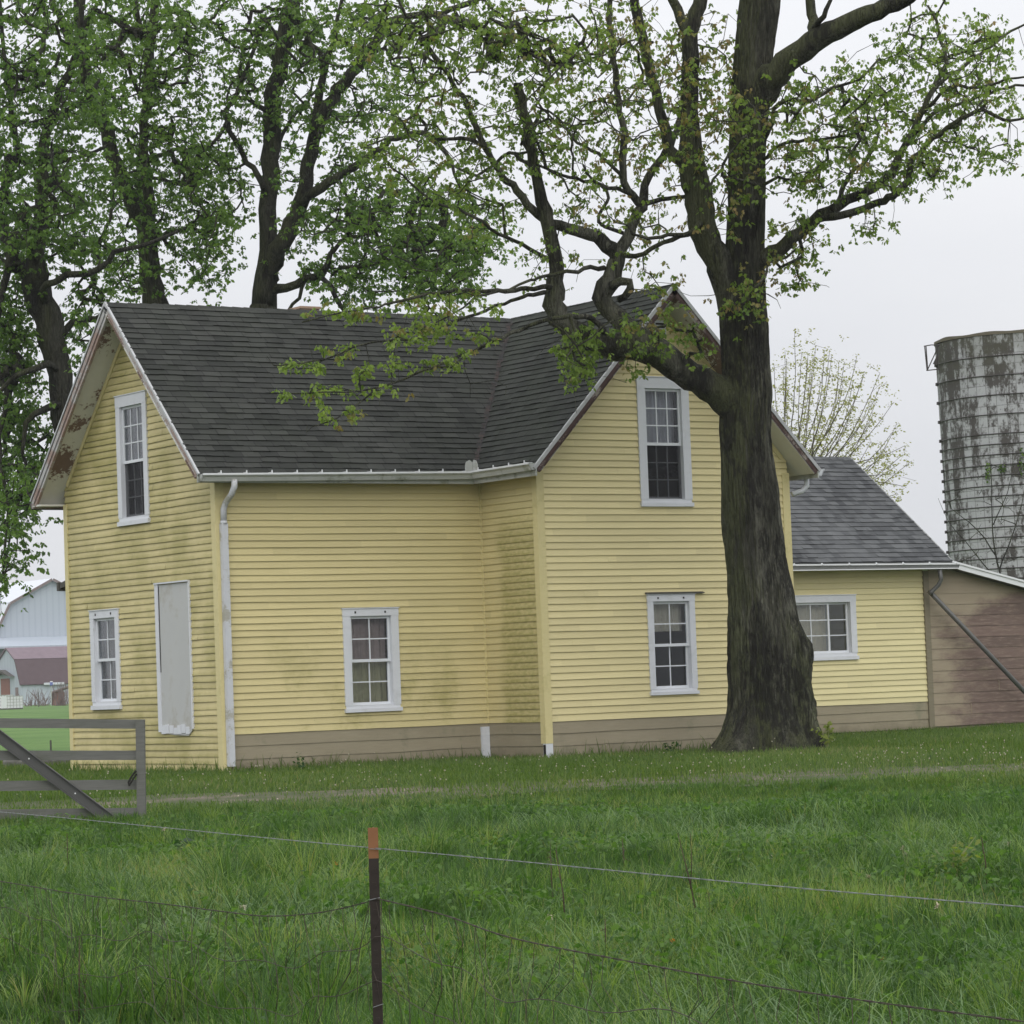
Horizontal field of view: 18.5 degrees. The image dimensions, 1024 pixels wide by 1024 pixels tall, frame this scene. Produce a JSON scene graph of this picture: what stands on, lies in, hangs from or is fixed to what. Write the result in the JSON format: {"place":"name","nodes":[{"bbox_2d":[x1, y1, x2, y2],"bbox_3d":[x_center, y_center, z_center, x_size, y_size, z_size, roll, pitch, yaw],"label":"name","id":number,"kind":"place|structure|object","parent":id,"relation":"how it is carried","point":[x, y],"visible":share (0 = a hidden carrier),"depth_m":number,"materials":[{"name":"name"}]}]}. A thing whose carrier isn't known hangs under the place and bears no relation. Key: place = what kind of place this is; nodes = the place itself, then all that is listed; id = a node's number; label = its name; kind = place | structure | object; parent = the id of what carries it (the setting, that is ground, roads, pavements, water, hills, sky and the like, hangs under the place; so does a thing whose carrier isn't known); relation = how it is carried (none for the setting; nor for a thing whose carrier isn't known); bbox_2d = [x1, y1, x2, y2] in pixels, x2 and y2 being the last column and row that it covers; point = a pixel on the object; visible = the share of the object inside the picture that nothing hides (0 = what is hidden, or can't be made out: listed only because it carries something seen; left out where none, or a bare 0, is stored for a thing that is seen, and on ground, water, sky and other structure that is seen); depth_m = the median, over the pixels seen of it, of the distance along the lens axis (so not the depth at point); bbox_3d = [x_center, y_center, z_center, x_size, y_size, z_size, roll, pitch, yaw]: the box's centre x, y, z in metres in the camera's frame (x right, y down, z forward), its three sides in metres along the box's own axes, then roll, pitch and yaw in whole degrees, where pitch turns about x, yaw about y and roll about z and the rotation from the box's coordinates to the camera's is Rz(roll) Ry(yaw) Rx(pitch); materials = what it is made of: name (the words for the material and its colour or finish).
{"place":"outdoors","nodes":[
{"label":"outdoors","id":0,"kind":"place"},
{"bbox_2d":[0,695,12,709],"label":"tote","id":1,"kind":"object","parent":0,"point":[0,699],"visible":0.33,"depth_m":224.84,"materials":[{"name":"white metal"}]},
{"bbox_2d":[3,760,70,766],"bbox_3d":[-8.104,4.288,54.519,1.397,0.277,0.437,-2,-3,1],"label":"stone edging","id":2,"kind":"object","parent":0,"point":[5,762],"visible":0.05,"depth_m":54.33,"materials":[{"name":"grey stone"}]},
{"bbox_2d":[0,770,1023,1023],"bbox_3d":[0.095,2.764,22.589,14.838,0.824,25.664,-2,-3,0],"label":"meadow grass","id":3,"kind":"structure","parent":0,"point":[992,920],"depth_m":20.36,"materials":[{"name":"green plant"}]},
{"bbox_2d":[0,769,1023,1023],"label":"tussock grass","id":4,"kind":"structure","parent":0,"point":[266,985],"depth_m":21.15,"materials":[{"name":"green plant"}]},
{"bbox_2d":[0,721,1023,836],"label":"lawn grass","id":5,"kind":"structure","parent":0,"point":[828,756],"depth_m":38.49,"materials":[{"name":"green plant"}]},
{"bbox_2d":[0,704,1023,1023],"bbox_3d":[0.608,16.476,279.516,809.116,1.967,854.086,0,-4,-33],"label":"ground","id":6,"kind":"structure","parent":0,"point":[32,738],"depth_m":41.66,"materials":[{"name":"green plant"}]},
{"bbox_2d":[1,696,22,709],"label":"tote","id":7,"kind":"object","parent":6,"relation":"on","point":[11,702],"visible":0.97,"depth_m":221.04,"materials":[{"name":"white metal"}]},
{"bbox_2d":[0,578,66,654],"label":"gambrel barn","id":8,"kind":"structure","parent":6,"relation":"on","point":[42,623],"depth_m":299.50,"materials":[{"name":"white metal"}]},
{"bbox_2d":[0,646,68,704],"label":"barn","id":9,"kind":"structure","parent":6,"relation":"on","point":[30,669],"depth_m":286.94,"materials":[{"name":"white wood"}]},
{"bbox_2d":[1,678,9,694],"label":"door","id":10,"kind":"structure","parent":9,"relation":"in","point":[5,683],"depth_m":287.74,"materials":[{"name":"red wood"}]},
{"bbox_2d":[16,689,57,705],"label":"brush","id":11,"kind":"object","parent":6,"relation":"on","point":[40,700],"visible":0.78,"depth_m":261.91,"materials":[{"name":"brown plant"}]},
{"bbox_2d":[50,681,52,705],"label":"marker post","id":12,"kind":"object","parent":6,"relation":"on","point":[51,691],"visible":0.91,"depth_m":257.97,"materials":[{"name":"white metal"}]},
{"bbox_2d":[51,682,68,705],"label":"brush","id":13,"kind":"object","parent":6,"relation":"on","point":[61,696],"visible":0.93,"depth_m":249.65,"materials":[{"name":"brown plant"}]},
{"bbox_2d":[52,686,67,704],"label":"field shelter","id":14,"kind":"object","parent":6,"relation":"on","point":[56,692],"visible":0.16,"depth_m":262.40,"materials":[{"name":"grey wood"}]},
{"bbox_2d":[0,718,145,818],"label":"field gate","id":15,"kind":"structure","parent":6,"relation":"on","point":[55,780],"depth_m":33.03,"materials":[{"name":"wood"}]},
{"bbox_2d":[74,936,83,1022],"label":"weed stalk","id":16,"kind":"object","parent":6,"relation":"on","point":[79,982],"visible":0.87,"depth_m":16.99,"materials":[{"name":"green plant"}]},
{"bbox_2d":[78,970,93,1020],"bbox_3d":[-2.299,2.618,16.991,0.089,0.312,0.053,-2,-3,-8],"label":"weed stalk","id":17,"kind":"object","parent":6,"relation":"on","point":[85,993],"visible":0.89,"depth_m":17.00,"materials":[{"name":"green plant"}]},
{"bbox_2d":[0,0,177,626],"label":"shade tree","id":18,"kind":"object","parent":6,"relation":"on","point":[30,241],"visible":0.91,"depth_m":56.58,"materials":[{"name":"green plant"}]},
{"bbox_2d":[50,0,256,305],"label":"shade tree","id":19,"kind":"object","parent":6,"relation":"on","point":[141,205],"visible":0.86,"depth_m":61.26,"materials":[{"name":"green plant"}]},
{"bbox_2d":[171,837,199,855],"bbox_3d":[-2.849,3.052,28.090,0.356,0.312,0.332,-4,-4,30],"label":"dock plant","id":20,"kind":"object","parent":6,"relation":"on","point":[179,841],"visible":0.12,"depth_m":28.07,"materials":[{"name":"green plant"}]},
{"bbox_2d":[292,752,304,768],"bbox_3d":[-2.961,3.475,43.655,0.226,0.302,0.253,0,-4,-33],"label":"stump sucker","id":21,"kind":"object","parent":6,"relation":"on","point":[300,766],"visible":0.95,"depth_m":43.67,"materials":[{"name":"green plant"}]},
{"bbox_2d":[167,0,520,314],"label":"shade tree","id":22,"kind":"object","parent":6,"relation":"on","point":[420,266],"visible":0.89,"depth_m":61.82,"materials":[{"name":"green plant"}]},
{"bbox_2d":[368,827,382,1023],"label":"fence post","id":23,"kind":"object","parent":6,"relation":"on","point":[374,891],"visible":1,"depth_m":12.79,"materials":[{"name":"brown metal"}]},
{"bbox_2d":[0,881,1023,1023],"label":"wire strand","id":24,"kind":"object","parent":23,"relation":"hanging from","point":[603,956],"visible":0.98,"depth_m":13.06},
{"bbox_2d":[4,811,1023,909],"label":"barbed wire","id":25,"kind":"object","parent":23,"relation":"attached to","point":[683,877],"visible":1,"depth_m":10.92,"materials":[{"name":"grey metal"}]},
{"bbox_2d":[29,284,823,770],"bbox_3d":[-1.579,0.298,50.094,10.229,7.262,8.259,0,-4,-33],"label":"farmhouse","id":26,"kind":"object","parent":6,"relation":"on","point":[461,564],"visible":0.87,"depth_m":47.63,"materials":[{"name":"yellow paint"}]},
{"bbox_2d":[88,608,125,709],"bbox_3d":[-6.251,2.280,48.765,0.158,1.549,1.025,0,-4,-33],"label":"window","id":27,"kind":"structure","parent":26,"relation":"in","point":[105,652],"depth_m":48.87,"materials":[{"name":"white paint"}]},
{"bbox_2d":[114,390,154,526],"bbox_3d":[-5.742,-0.810,47.994,0.158,2.005,1.053,0,-4,-33],"label":"window","id":28,"kind":"structure","parent":26,"relation":"in","point":[131,417],"depth_m":48.09,"materials":[{"name":"white paint"}]},
{"bbox_2d":[153,580,194,735],"bbox_3d":[-5.013,2.178,46.819,0.080,2.292,1.098,0,-4,-33],"label":"boarded door","id":29,"kind":"structure","parent":26,"relation":"in","point":[173,630],"depth_m":46.80,"materials":[{"name":"white paint"}]},
{"bbox_2d":[341,607,402,712],"bbox_3d":[-2.144,2.209,47.110,0.994,1.554,0.256,0,-4,-33],"label":"window","id":30,"kind":"structure","parent":26,"relation":"in","point":[366,666],"depth_m":47.19,"materials":[{"name":"white paint"}]},
{"bbox_2d":[635,376,693,506],"bbox_3d":[2.289,-1.075,48.428,1.008,2.001,0.255,0,-4,-33],"label":"window","id":31,"kind":"structure","parent":26,"relation":"in","point":[654,395],"depth_m":48.48,"materials":[{"name":"white paint"}]},
{"bbox_2d":[645,591,704,694],"bbox_3d":[2.464,2.012,48.291,1.097,1.568,0.267,0,-4,-33],"label":"window","id":32,"kind":"structure","parent":26,"relation":"in","point":[663,609],"depth_m":48.31,"materials":[{"name":"white paint"}]},
{"bbox_2d":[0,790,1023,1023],"bbox_3d":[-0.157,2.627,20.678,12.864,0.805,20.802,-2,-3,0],"label":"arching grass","id":33,"kind":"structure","parent":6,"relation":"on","point":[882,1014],"depth_m":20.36,"materials":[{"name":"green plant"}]},
{"bbox_2d":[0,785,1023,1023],"bbox_3d":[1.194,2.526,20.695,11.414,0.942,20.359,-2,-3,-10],"label":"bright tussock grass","id":34,"kind":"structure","parent":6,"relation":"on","point":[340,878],"depth_m":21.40,"materials":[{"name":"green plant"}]},
{"bbox_2d":[7,730,1022,811],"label":"dandelion clocks","id":35,"kind":"object","parent":6,"relation":"on","point":[937,763],"visible":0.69,"depth_m":36.42,"materials":[{"name":"white plant"}]},
{"bbox_2d":[546,845,552,904],"bbox_3d":[0.276,2.627,22.696,0.051,0.534,0.140,-2,-3,-10],"label":"weed stalk","id":36,"kind":"object","parent":6,"relation":"on","point":[551,870],"visible":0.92,"depth_m":22.70,"materials":[{"name":"plant"}]},
{"bbox_2d":[554,844,565,926],"bbox_3d":[0.321,2.485,20.597,0.078,0.655,0.064,-5,-4,38],"label":"weed stalk","id":37,"kind":"object","parent":6,"relation":"on","point":[561,884],"visible":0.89,"depth_m":20.61,"materials":[{"name":"green plant"}]},
{"bbox_2d":[598,921,607,952],"bbox_3d":[0.540,2.519,18.381,0.056,0.292,0.073,-5,-4,41],"label":"weed stalk","id":38,"kind":"object","parent":6,"relation":"on","point":[605,934],"visible":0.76,"depth_m":18.39,"materials":[{"name":"green plant"}]},
{"bbox_2d":[622,839,631,867],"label":"weed stalk","id":39,"kind":"object","parent":6,"relation":"on","point":[623,854],"visible":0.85,"depth_m":24.68,"materials":[{"name":"green plant"}]},
{"bbox_2d":[267,0,1023,753],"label":"maple tree","id":40,"kind":"object","parent":6,"relation":"on","point":[771,702],"visible":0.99,"depth_m":44.61,"materials":[{"name":"brown plant"}]},
{"bbox_2d":[663,740,680,751],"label":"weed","id":41,"kind":"object","parent":6,"relation":"on","point":[670,747],"visible":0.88,"depth_m":46.91,"materials":[{"name":"green plant"}]},
{"bbox_2d":[678,833,697,917],"bbox_3d":[1.153,2.406,20.278,0.137,0.681,0.060,-1,-3,-20],"label":"weed stalk","id":42,"kind":"object","parent":6,"relation":"on","point":[689,880],"visible":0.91,"depth_m":20.30,"materials":[{"name":"green plant"}]},
{"bbox_2d":[811,721,834,746],"bbox_3d":[4.425,3.181,44.629,0.313,0.451,0.296,-3,-3,22],"label":"stump sucker","id":43,"kind":"object","parent":6,"relation":"on","point":[827,736],"visible":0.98,"depth_m":44.62,"materials":[{"name":"green plant"}]},
{"bbox_2d":[771,328,917,501],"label":"young tree","id":44,"kind":"object","parent":6,"relation":"on","point":[817,436],"visible":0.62,"depth_m":67.71,"materials":[{"name":"green plant"}]},
{"bbox_2d":[789,456,1023,734],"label":"annex","id":45,"kind":"object","parent":6,"relation":"on","point":[866,549],"visible":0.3,"depth_m":56.51,"materials":[{"name":"yellow wood"}]},
{"bbox_2d":[795,594,859,660],"bbox_3d":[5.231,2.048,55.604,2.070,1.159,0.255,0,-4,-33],"label":"window","id":46,"kind":"structure","parent":45,"relation":"in","point":[813,610],"depth_m":55.84,"materials":[{"name":"white paint"}]},
{"bbox_2d":[931,836,980,877],"bbox_3d":[3.186,2.508,22.577,0.331,0.356,0.281,0,-4,-33],"label":"mustard plant","id":47,"kind":"object","parent":6,"relation":"on","point":[964,853],"visible":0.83,"depth_m":22.55,"materials":[{"name":"green plant"}]},
{"bbox_2d":[922,561,1023,728],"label":"lean to shed","id":48,"kind":"object","parent":6,"relation":"on","point":[973,684],"visible":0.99,"depth_m":57.61,"materials":[{"name":"brown wood"}]},
{"bbox_2d":[924,329,1023,579],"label":"silo","id":49,"kind":"object","parent":6,"relation":"on","point":[979,384],"visible":0.56,"depth_m":77.72,"materials":[{"name":"concrete"}]},
{"bbox_2d":[985,463,991,482],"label":"wall creeper","id":50,"kind":"object","parent":49,"relation":"attached to","point":[987,469],"depth_m":77.56,"materials":[{"name":"green plant"}]},
{"bbox_2d":[1017,448,1023,475],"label":"wall creeper","id":51,"kind":"object","parent":49,"relation":"attached to","point":[1020,450],"depth_m":77.21,"materials":[{"name":"green plant"}]},
{"bbox_2d":[938,447,1023,573],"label":"bare sapling","id":52,"kind":"object","parent":6,"relation":"on","point":[997,562],"visible":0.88,"depth_m":71.99,"materials":[{"name":"brown plant"}]},
{"bbox_2d":[980,837,986,883],"bbox_3d":[3.329,2.483,22.201,0.054,0.393,0.059,-1,-3,-16],"label":"weed stalk","id":53,"kind":"object","parent":6,"relation":"on","point":[984,858],"visible":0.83,"depth_m":22.19,"materials":[{"name":"green plant"}]},
{"bbox_2d":[0,763,1023,808],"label":"gravel track","id":54,"kind":"structure","parent":0,"point":[251,798],"depth_m":36.04,"materials":[{"name":"grey gravel"}]},
{"bbox_2d":[0,0,1023,583],"label":"sky","id":55,"kind":"structure","parent":0,"point":[955,267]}
]}

